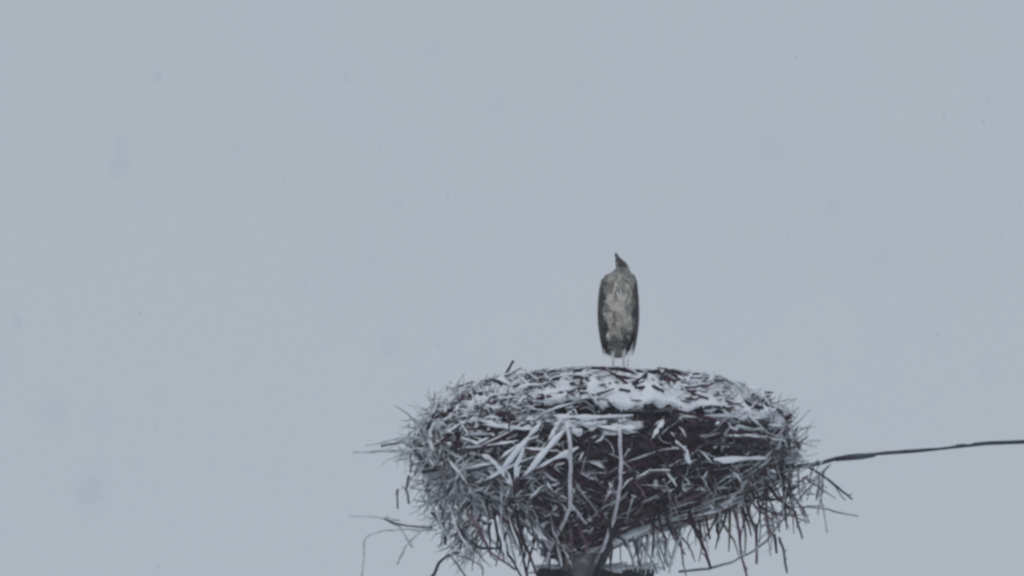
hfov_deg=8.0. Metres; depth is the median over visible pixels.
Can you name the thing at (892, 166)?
sky
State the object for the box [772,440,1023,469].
overhead cable
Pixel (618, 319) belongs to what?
heron
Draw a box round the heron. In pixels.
[597,253,638,373]
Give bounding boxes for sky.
[0,0,1023,575]
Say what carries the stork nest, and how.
on the utility pole
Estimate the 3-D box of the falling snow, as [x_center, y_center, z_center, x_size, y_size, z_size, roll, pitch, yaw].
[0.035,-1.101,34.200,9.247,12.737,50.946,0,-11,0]
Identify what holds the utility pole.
on the ground
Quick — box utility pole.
[528,528,665,575]
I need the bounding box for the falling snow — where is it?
[2,0,1023,573]
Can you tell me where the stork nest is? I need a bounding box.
[349,358,857,575]

